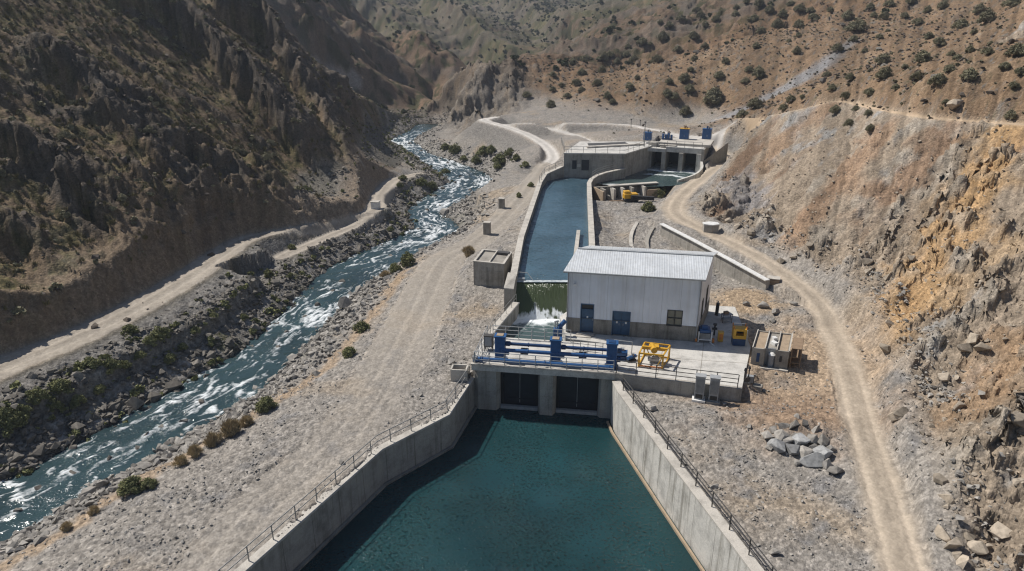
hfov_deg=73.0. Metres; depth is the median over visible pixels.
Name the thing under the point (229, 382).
river water
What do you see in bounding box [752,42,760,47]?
shrub
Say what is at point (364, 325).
shrub
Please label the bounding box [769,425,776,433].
boulder
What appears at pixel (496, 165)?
shrub
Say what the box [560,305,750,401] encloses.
concrete platform
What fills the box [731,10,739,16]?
shrub
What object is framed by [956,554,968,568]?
boulder
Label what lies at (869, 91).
shrub
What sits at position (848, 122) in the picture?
shrub
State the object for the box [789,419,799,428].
boulder
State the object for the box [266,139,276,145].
shrub
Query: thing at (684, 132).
hoist box
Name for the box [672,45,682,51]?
shrub
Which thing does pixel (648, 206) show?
shrub
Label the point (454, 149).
shrub
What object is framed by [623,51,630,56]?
shrub
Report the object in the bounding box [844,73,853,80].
shrub
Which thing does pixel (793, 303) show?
boulder
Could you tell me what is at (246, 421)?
dry bush
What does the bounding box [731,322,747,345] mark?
yellow generator cabinet
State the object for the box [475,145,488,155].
shrub
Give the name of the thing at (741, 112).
shrub
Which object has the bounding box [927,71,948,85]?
shrub
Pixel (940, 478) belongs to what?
boulder
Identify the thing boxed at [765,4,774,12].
shrub
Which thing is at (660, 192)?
shrub
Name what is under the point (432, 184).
shrub
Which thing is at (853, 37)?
shrub
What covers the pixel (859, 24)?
shrub
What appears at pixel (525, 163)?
shrub
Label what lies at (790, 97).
shrub
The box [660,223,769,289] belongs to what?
retaining wall
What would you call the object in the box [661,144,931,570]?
dirt road
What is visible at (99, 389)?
shrub
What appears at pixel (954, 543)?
boulder
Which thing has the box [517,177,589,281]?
canal water
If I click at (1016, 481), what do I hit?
boulder
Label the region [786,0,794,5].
shrub
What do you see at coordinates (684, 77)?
shrub
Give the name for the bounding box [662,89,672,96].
shrub
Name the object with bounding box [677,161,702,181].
apron wall
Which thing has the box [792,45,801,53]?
shrub
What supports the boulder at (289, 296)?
on the riverbank
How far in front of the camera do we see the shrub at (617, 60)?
225.61 m
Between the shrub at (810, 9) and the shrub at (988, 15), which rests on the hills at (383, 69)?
the shrub at (810, 9)
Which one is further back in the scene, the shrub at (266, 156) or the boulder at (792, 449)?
the shrub at (266, 156)
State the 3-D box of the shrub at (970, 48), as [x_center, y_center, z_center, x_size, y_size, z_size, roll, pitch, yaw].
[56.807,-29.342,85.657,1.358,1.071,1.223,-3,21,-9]
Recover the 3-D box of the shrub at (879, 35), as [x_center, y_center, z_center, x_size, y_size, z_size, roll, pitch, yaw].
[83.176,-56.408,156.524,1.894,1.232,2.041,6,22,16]
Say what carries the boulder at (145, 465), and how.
on the gravel ground at (472, 94)
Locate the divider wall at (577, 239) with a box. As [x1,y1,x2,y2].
[574,230,579,252]
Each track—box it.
[176,160,553,570]
[720,97,1023,133]
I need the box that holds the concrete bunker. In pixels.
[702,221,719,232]
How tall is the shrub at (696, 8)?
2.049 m
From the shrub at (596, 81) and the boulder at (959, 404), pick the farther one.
the shrub at (596, 81)
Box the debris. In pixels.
[770,336,777,345]
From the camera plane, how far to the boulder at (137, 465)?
48.55 m
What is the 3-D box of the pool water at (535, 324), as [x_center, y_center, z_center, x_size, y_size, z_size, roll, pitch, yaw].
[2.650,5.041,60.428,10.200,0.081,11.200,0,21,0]
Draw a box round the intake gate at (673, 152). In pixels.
[648,137,713,172]
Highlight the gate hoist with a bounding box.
[478,333,621,370]
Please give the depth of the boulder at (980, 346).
47.25 m
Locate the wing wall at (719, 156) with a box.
[701,143,727,169]
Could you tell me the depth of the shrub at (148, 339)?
61.37 m
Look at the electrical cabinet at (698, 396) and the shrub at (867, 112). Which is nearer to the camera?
the electrical cabinet at (698, 396)
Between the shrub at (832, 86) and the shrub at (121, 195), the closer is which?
the shrub at (121, 195)
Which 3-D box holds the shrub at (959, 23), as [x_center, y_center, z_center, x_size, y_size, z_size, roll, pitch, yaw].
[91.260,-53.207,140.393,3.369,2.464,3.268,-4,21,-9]
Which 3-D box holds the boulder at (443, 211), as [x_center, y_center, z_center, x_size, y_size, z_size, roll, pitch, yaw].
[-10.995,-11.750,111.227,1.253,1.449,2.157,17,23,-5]
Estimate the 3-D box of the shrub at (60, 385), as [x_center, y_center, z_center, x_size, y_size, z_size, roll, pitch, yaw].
[-35.658,7.863,54.372,1.946,1.243,2.155,-16,26,-36]
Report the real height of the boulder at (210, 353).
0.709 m
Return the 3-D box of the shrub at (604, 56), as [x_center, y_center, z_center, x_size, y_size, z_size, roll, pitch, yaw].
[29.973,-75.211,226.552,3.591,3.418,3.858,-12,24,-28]
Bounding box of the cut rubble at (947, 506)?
[695,34,1023,570]
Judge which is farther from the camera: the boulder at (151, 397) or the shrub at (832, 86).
the shrub at (832, 86)
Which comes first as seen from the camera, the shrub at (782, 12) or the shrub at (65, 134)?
the shrub at (65, 134)
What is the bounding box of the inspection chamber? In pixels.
[450,364,468,381]
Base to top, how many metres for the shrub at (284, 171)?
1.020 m
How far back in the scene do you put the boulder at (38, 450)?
50.55 m
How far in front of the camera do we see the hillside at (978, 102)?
157.01 m
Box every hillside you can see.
[0,0,384,365]
[491,0,1023,134]
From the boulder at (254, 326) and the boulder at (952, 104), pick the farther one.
the boulder at (952, 104)
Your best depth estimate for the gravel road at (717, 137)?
126.27 m
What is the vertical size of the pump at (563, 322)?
1.481 m
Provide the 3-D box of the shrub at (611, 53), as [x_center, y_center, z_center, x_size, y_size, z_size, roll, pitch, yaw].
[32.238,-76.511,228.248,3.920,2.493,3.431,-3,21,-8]
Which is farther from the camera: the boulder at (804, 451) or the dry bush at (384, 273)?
the dry bush at (384, 273)
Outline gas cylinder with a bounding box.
[715,301,719,315]
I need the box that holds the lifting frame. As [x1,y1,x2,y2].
[638,342,670,368]
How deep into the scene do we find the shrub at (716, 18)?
227.96 m
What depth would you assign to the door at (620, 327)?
58.74 m
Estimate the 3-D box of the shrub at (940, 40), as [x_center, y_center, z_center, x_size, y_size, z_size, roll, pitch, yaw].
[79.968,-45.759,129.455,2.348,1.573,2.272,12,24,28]
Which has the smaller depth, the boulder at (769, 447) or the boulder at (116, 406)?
the boulder at (769, 447)
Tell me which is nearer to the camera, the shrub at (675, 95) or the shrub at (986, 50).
the shrub at (986, 50)
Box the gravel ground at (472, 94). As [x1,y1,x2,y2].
[0,0,970,570]
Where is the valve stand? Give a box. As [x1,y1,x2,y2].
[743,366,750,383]
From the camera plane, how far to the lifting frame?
53.96 m
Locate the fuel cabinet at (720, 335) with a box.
[717,330,723,341]
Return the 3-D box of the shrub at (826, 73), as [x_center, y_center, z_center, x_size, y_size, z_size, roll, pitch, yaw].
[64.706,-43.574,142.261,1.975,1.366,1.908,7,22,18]
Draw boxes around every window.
[666,310,682,326]
[700,298,703,319]
[705,285,708,307]
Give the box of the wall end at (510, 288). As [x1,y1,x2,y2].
[504,272,516,310]
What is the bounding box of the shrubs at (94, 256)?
[0,0,1023,328]
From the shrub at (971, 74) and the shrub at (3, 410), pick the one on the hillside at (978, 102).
the shrub at (971, 74)
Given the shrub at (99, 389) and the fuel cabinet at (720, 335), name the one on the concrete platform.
the fuel cabinet at (720, 335)
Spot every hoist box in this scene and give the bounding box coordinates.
[643,129,651,140]
[679,126,689,138]
[702,126,712,138]
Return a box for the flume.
[629,222,654,248]
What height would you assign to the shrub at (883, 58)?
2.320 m
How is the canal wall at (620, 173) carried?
on the gravel ground at (472, 94)
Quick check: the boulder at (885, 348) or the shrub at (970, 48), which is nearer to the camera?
the boulder at (885, 348)
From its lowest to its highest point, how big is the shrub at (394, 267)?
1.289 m
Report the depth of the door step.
59.06 m
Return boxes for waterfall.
[514,282,566,318]
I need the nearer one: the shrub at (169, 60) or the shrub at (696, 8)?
the shrub at (169, 60)
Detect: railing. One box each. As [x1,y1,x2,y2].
[217,365,469,570]
[474,325,487,361]
[474,351,613,372]
[480,294,516,354]
[493,325,570,341]
[539,160,560,181]
[561,136,649,152]
[573,339,602,353]
[591,162,623,178]
[616,360,739,387]
[623,378,776,570]
[667,140,702,147]
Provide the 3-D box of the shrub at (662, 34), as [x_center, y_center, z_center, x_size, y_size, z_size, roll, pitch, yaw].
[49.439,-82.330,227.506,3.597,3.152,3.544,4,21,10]
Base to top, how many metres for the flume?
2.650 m
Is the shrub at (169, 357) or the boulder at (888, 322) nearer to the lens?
the boulder at (888, 322)
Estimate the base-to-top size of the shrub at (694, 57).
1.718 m
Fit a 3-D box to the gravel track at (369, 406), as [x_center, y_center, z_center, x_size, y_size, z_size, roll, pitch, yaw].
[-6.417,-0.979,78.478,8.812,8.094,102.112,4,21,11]
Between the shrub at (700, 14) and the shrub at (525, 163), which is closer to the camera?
the shrub at (525, 163)
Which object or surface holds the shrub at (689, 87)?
on the hillside at (978, 102)
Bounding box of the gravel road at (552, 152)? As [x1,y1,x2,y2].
[479,117,559,162]
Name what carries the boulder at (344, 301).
on the riverbank
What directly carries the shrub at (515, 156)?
on the gravel ground at (472, 94)
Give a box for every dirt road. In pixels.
[0,173,425,378]
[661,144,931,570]
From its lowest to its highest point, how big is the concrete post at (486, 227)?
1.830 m
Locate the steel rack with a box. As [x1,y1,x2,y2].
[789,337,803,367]
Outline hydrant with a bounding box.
[712,323,716,335]
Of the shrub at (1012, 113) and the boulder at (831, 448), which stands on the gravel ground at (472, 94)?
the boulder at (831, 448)
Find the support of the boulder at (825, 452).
on the gravel ground at (472, 94)
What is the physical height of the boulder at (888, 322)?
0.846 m
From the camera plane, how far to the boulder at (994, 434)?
39.04 m
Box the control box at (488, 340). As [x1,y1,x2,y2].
[484,333,493,350]
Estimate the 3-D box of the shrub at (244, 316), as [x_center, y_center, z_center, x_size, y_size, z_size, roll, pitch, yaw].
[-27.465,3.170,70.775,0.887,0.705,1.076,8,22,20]
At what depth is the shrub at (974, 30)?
125.65 m
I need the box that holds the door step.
[573,332,594,337]
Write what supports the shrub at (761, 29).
on the hillside at (978, 102)
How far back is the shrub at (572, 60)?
209.04 m
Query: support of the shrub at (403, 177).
on the gravel ground at (472, 94)
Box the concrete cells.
[592,181,659,201]
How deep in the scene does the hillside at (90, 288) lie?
86.42 m
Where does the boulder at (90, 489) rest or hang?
on the riverbank
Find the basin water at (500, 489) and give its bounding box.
[300,407,705,570]
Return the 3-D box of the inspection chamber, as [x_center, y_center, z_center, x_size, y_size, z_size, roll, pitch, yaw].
[-4.121,6.908,54.469,1.390,1.100,1.016,2,21,5]
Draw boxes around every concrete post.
[483,221,490,234]
[498,197,504,208]
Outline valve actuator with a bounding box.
[626,353,636,362]
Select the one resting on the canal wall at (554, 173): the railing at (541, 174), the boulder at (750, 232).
the railing at (541, 174)
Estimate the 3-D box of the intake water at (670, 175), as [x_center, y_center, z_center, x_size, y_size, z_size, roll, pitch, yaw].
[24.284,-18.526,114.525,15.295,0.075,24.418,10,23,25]
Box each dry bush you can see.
[59,521,72,531]
[86,504,99,515]
[169,453,188,466]
[186,443,204,457]
[201,430,223,447]
[219,417,242,437]
[240,415,254,427]
[379,270,390,276]
[461,245,474,257]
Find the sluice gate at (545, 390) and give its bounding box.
[471,337,614,418]
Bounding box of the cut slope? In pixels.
[699,20,1023,570]
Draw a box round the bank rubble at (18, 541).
[0,106,520,559]
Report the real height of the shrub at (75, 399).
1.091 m
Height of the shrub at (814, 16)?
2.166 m
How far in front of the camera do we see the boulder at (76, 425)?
53.27 m
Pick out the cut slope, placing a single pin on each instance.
(926, 191)
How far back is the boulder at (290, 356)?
64.46 m
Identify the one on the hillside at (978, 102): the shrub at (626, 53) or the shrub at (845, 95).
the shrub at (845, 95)
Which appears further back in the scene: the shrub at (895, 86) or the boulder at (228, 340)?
the shrub at (895, 86)
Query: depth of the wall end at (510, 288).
65.58 m
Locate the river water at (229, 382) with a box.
[0,124,492,540]
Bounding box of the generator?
[695,325,714,345]
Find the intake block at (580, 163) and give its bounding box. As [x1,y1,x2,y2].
[563,142,651,177]
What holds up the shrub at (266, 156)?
on the hillside at (90, 288)
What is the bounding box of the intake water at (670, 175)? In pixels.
[597,163,694,185]
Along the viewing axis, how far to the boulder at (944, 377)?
47.02 m
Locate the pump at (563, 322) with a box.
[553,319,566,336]
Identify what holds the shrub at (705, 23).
on the hills at (383, 69)
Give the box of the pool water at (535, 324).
[506,319,562,340]
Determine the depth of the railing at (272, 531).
41.82 m
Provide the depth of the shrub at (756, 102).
137.17 m
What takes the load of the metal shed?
on the concrete platform
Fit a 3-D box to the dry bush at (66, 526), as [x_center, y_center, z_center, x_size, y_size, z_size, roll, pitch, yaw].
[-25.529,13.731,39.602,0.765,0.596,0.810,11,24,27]
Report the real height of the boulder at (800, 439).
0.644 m
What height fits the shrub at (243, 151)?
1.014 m
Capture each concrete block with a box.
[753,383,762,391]
[767,275,779,284]
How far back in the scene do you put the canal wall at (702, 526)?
42.23 m
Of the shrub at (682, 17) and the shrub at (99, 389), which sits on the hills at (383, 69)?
the shrub at (682, 17)
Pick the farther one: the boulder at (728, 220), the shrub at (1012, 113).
the boulder at (728, 220)
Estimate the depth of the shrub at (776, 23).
201.44 m
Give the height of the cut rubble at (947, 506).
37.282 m
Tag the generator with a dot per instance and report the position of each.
(704, 332)
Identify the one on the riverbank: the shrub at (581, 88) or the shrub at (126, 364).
the shrub at (126, 364)
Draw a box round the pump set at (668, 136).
[662,132,672,139]
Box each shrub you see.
[0,167,6,176]
[0,406,14,425]
[0,407,29,437]
[14,403,32,415]
[24,386,51,404]
[45,398,64,411]
[46,378,74,394]
[55,129,75,139]
[69,394,86,408]
[78,42,88,50]
[79,356,103,368]
[93,384,106,394]
[102,357,121,374]
[116,193,127,200]
[116,475,145,496]
[120,324,139,336]
[121,360,131,368]
[133,350,146,360]
[139,477,158,489]
[141,335,157,345]
[142,125,157,132]
[150,326,170,341]
[163,353,177,364]
[165,58,173,63]
[177,342,188,351]
[190,326,200,333]
[209,311,218,319]
[238,148,248,155]
[240,313,247,321]
[255,396,279,412]
[261,152,272,159]
[263,268,272,277]
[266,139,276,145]
[280,169,288,174]
[288,243,296,249]
[342,346,356,358]
[351,320,369,332]
[388,262,402,272]
[396,182,403,187]
[398,175,407,179]
[400,251,415,266]
[415,177,427,185]
[427,180,437,189]
[439,143,448,149]
[440,168,450,172]
[448,143,460,154]
[459,155,467,160]
[471,155,480,163]
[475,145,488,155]
[486,145,495,152]
[492,153,505,163]
[493,162,501,168]
[504,147,513,155]
[510,154,520,160]
[519,161,529,166]
[522,91,531,96]
[546,99,555,107]
[548,71,556,76]
[562,92,571,97]
[569,57,576,63]
[571,78,581,85]
[577,68,586,74]
[578,86,584,91]
[580,54,590,61]
[591,78,602,85]
[597,65,605,72]
[598,51,608,60]
[603,90,611,97]
[606,50,613,56]
[609,98,617,102]
[613,57,621,63]
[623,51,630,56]
[625,82,634,88]
[628,54,639,62]
[636,37,647,44]
[640,200,655,211]
[650,54,663,62]
[654,188,665,197]
[657,30,667,39]
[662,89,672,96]
[664,21,673,26]
[664,77,673,83]
[669,92,678,99]
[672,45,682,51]
[675,14,686,20]
[678,72,690,81]
[679,105,692,114]
[684,84,694,91]
[688,30,698,37]
[691,54,697,60]
[692,6,700,11]
[695,10,704,18]
[700,42,708,48]
[702,20,709,26]
[702,86,722,104]
[711,15,720,21]
[713,70,723,78]
[714,70,724,77]
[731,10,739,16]
[734,109,748,117]
[741,77,749,82]
[744,65,753,71]
[746,97,763,108]
[747,14,758,21]
[751,65,765,76]
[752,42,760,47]
[753,0,764,5]
[755,26,766,33]
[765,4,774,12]
[771,18,784,28]
[777,8,786,16]
[778,102,787,110]
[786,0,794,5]
[786,94,795,102]
[792,3,805,10]
[792,19,804,27]
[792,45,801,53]
[805,6,815,11]
[808,13,819,19]
[821,70,831,76]
[827,6,834,11]
[827,83,836,90]
[829,104,840,113]
[830,42,843,50]
[839,91,850,98]
[841,9,854,19]
[842,118,853,126]
[844,17,868,30]
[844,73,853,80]
[848,35,857,40]
[851,105,859,110]
[862,87,874,94]
[863,109,872,115]
[865,2,875,10]
[865,123,874,131]
[869,11,877,16]
[874,52,890,63]
[874,66,893,78]
[875,33,883,38]
[878,11,888,19]
[882,0,895,6]
[890,83,899,89]
[900,11,908,17]
[909,70,923,80]
[911,17,924,24]
[914,49,933,62]
[923,5,932,12]
[923,32,934,39]
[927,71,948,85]
[932,36,946,44]
[937,1,948,8]
[942,63,955,72]
[946,50,955,55]
[951,17,968,28]
[951,54,962,60]
[958,67,978,80]
[965,45,975,52]
[969,27,977,33]
[972,2,986,13]
[975,8,996,22]
[980,46,994,54]
[998,62,1010,68]
[1000,0,1021,7]
[1003,42,1023,56]
[1004,109,1016,119]
[1008,80,1019,87]
[1014,66,1023,74]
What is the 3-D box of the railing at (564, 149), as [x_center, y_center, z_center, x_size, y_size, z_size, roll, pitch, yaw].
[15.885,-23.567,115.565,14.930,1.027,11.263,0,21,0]
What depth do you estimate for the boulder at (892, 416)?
45.56 m
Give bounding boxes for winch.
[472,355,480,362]
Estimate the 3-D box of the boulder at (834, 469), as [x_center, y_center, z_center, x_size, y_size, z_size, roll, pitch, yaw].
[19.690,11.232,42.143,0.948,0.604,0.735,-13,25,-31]
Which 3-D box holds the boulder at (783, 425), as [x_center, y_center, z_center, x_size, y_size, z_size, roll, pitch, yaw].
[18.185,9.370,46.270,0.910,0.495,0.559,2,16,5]
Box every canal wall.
[234,376,476,570]
[488,302,519,334]
[510,166,563,287]
[587,168,625,245]
[606,381,763,570]
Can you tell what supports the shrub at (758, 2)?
on the hills at (383, 69)
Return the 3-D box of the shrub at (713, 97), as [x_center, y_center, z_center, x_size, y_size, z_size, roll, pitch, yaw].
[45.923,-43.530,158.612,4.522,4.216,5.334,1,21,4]
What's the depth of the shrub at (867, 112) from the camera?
83.85 m
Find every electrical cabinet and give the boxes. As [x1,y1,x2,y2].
[692,372,706,403]
[706,374,720,404]
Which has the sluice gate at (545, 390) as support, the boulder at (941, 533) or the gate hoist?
the gate hoist
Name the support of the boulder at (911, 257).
on the cut slope
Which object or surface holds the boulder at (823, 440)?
on the gravel ground at (472, 94)
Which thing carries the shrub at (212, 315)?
on the riverbank
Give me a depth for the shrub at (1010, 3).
131.57 m
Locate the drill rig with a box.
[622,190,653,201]
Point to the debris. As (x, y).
(773, 342)
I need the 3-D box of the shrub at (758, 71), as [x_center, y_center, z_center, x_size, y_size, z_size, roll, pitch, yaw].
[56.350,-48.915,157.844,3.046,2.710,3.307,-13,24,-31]
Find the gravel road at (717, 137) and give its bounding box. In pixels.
[555,119,737,147]
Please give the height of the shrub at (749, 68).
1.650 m
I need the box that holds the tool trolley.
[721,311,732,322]
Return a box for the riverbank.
[0,107,513,542]
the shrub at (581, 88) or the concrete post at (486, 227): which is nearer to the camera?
the concrete post at (486, 227)
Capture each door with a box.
[484,337,491,345]
[489,271,502,286]
[580,304,593,332]
[611,311,630,334]
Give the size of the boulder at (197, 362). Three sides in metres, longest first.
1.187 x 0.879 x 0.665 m
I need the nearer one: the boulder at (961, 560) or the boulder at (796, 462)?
the boulder at (961, 560)
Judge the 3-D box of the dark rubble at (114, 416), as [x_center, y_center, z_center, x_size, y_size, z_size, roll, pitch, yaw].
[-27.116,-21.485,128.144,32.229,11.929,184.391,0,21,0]
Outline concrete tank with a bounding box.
[473,249,511,286]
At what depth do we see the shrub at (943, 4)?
171.15 m
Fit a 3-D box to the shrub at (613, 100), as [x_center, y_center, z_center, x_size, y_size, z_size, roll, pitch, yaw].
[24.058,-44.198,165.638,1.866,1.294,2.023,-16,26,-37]
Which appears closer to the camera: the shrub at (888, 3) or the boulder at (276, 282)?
the boulder at (276, 282)
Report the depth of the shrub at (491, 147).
144.17 m
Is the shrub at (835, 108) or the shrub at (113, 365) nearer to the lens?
the shrub at (113, 365)
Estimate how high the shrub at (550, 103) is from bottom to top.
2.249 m
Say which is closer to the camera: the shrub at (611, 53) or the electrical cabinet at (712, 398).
the electrical cabinet at (712, 398)
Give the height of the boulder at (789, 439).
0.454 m
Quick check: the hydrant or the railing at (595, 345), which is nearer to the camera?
the railing at (595, 345)
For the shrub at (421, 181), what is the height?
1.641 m
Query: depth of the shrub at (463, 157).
147.19 m
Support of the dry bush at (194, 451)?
on the gravel ground at (472, 94)
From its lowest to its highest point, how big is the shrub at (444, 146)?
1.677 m
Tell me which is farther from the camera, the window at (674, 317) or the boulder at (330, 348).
the boulder at (330, 348)
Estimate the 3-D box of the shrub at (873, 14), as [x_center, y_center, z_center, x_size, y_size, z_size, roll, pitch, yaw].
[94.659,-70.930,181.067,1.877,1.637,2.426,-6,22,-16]
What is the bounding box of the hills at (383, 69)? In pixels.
[281,0,837,110]
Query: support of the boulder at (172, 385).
on the riverbank
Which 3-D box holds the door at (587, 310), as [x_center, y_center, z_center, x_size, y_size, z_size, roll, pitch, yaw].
[6.434,2.758,59.132,1.183,2.607,0.245,4,21,10]
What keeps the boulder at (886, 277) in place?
on the cut slope
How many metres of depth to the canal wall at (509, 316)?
62.91 m
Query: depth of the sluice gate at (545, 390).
54.75 m
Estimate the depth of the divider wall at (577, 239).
77.81 m
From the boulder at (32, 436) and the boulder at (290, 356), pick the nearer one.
the boulder at (32, 436)
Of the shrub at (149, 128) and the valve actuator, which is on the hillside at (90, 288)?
the shrub at (149, 128)
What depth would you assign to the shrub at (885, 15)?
176.77 m
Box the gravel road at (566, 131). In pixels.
[506,124,599,141]
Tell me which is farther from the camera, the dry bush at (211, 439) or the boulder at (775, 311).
the boulder at (775, 311)
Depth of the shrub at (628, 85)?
167.91 m
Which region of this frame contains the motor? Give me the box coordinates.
[617,347,627,359]
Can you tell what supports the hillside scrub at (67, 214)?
on the hillside at (90, 288)
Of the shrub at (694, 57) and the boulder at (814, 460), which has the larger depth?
the shrub at (694, 57)
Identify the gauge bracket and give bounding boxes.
[517,272,532,280]
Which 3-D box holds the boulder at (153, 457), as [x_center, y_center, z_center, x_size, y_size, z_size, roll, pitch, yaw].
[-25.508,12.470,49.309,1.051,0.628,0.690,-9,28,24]
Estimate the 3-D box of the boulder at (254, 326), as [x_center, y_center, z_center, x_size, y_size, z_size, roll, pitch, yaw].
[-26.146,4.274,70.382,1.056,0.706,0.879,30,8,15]
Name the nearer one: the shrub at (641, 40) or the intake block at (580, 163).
the intake block at (580, 163)
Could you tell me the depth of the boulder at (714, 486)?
40.95 m
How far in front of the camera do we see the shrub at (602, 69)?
196.22 m
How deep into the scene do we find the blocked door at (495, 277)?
70.53 m
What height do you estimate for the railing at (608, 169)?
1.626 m
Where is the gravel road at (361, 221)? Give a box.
[273,213,374,257]
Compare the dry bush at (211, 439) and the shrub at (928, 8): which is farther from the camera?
the shrub at (928, 8)
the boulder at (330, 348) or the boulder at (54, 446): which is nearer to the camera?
the boulder at (54, 446)
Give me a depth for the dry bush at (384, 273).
79.32 m
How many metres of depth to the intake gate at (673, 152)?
117.08 m
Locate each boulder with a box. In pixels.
[0,469,10,474]
[10,451,24,461]
[13,508,22,511]
[26,433,35,443]
[27,443,45,456]
[49,442,60,450]
[68,443,76,449]
[69,422,85,429]
[81,486,96,494]
[108,400,124,411]
[108,402,120,410]
[125,397,144,409]
[130,460,146,469]
[139,461,152,468]
[146,392,161,402]
[148,454,160,462]
[164,380,182,391]
[191,359,201,366]
[205,350,215,357]
[223,338,232,344]
[250,324,260,330]
[267,376,274,381]
[270,279,279,285]
[285,293,293,299]
[287,353,296,359]
[314,335,319,342]
[325,346,333,351]
[337,296,352,307]
[440,208,447,215]
[447,358,454,363]
[645,402,656,410]
[710,484,718,489]
[725,218,733,222]
[747,229,755,235]
[757,301,769,307]
[761,430,774,438]
[765,444,772,450]
[767,438,785,452]
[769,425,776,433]
[769,548,780,554]
[772,308,779,313]
[774,429,790,439]
[776,258,785,263]
[778,423,789,428]
[782,436,793,443]
[785,443,799,454]
[789,301,797,305]
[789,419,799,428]
[792,433,810,445]
[794,460,800,465]
[798,445,813,457]
[799,452,823,467]
[802,419,808,425]
[806,241,812,247]
[807,434,818,444]
[808,443,817,448]
[811,425,819,433]
[813,445,833,459]
[818,433,828,445]
[822,458,831,468]
[826,445,836,451]
[826,466,843,473]
[861,258,873,264]
[864,267,874,273]
[879,343,890,352]
[883,272,892,280]
[885,319,893,326]
[887,412,901,420]
[892,407,908,416]
[908,255,915,260]
[933,473,947,484]
[934,524,951,541]
[937,494,955,503]
[938,372,949,381]
[943,537,961,549]
[946,99,963,109]
[952,551,961,559]
[953,400,965,410]
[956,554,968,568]
[957,343,972,351]
[964,532,975,540]
[966,332,978,343]
[967,540,988,554]
[973,342,991,350]
[975,568,987,570]
[989,430,998,441]
[989,521,1011,538]
[1010,411,1023,427]
[1012,477,1023,485]
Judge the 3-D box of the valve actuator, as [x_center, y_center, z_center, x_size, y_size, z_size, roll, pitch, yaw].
[9.437,5.658,54.627,0.885,0.615,0.326,-11,24,-28]
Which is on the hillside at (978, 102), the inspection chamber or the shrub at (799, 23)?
the shrub at (799, 23)
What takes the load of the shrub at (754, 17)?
on the hills at (383, 69)
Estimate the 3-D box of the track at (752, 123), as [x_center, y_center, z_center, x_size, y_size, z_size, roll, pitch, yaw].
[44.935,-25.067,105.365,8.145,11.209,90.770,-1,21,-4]
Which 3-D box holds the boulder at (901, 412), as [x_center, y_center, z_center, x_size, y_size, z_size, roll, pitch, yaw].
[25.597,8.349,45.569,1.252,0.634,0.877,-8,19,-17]
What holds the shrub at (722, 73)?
on the hillside at (978, 102)
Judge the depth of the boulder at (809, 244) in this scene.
72.35 m
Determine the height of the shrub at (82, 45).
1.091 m
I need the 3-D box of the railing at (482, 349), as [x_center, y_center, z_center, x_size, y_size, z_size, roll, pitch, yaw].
[-1.399,3.487,59.899,0.721,1.439,12.062,5,21,13]
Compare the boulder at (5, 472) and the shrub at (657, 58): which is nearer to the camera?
the boulder at (5, 472)
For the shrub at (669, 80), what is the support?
on the hillside at (978, 102)
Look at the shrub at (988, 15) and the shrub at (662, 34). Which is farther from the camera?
the shrub at (662, 34)
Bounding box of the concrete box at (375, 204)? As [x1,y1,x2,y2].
[370,200,380,208]
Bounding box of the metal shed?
[563,245,717,341]
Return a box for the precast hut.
[750,329,792,372]
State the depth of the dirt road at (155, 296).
70.62 m
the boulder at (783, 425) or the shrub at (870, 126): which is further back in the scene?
the shrub at (870, 126)
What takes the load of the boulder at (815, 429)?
on the gravel ground at (472, 94)
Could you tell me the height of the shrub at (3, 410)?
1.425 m
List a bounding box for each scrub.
[0,0,384,365]
[0,104,452,477]
[296,0,890,112]
[490,0,1023,133]
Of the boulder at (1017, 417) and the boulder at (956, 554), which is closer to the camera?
the boulder at (956, 554)
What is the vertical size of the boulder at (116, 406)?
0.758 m
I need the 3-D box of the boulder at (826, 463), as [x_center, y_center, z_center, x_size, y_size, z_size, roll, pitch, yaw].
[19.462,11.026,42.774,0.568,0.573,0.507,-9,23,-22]
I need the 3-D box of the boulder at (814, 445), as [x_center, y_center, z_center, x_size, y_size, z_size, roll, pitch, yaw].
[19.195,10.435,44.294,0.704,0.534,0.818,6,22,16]
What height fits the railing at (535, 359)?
1.025 m
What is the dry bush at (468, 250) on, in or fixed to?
on the gravel ground at (472, 94)
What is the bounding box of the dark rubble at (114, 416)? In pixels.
[0,107,449,481]
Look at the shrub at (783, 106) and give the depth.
109.47 m
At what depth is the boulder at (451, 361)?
56.79 m
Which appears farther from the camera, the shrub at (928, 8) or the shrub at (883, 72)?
the shrub at (928, 8)
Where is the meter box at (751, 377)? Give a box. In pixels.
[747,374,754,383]
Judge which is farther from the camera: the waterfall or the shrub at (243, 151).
the shrub at (243, 151)
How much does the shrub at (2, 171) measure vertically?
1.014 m
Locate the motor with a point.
(623, 354)

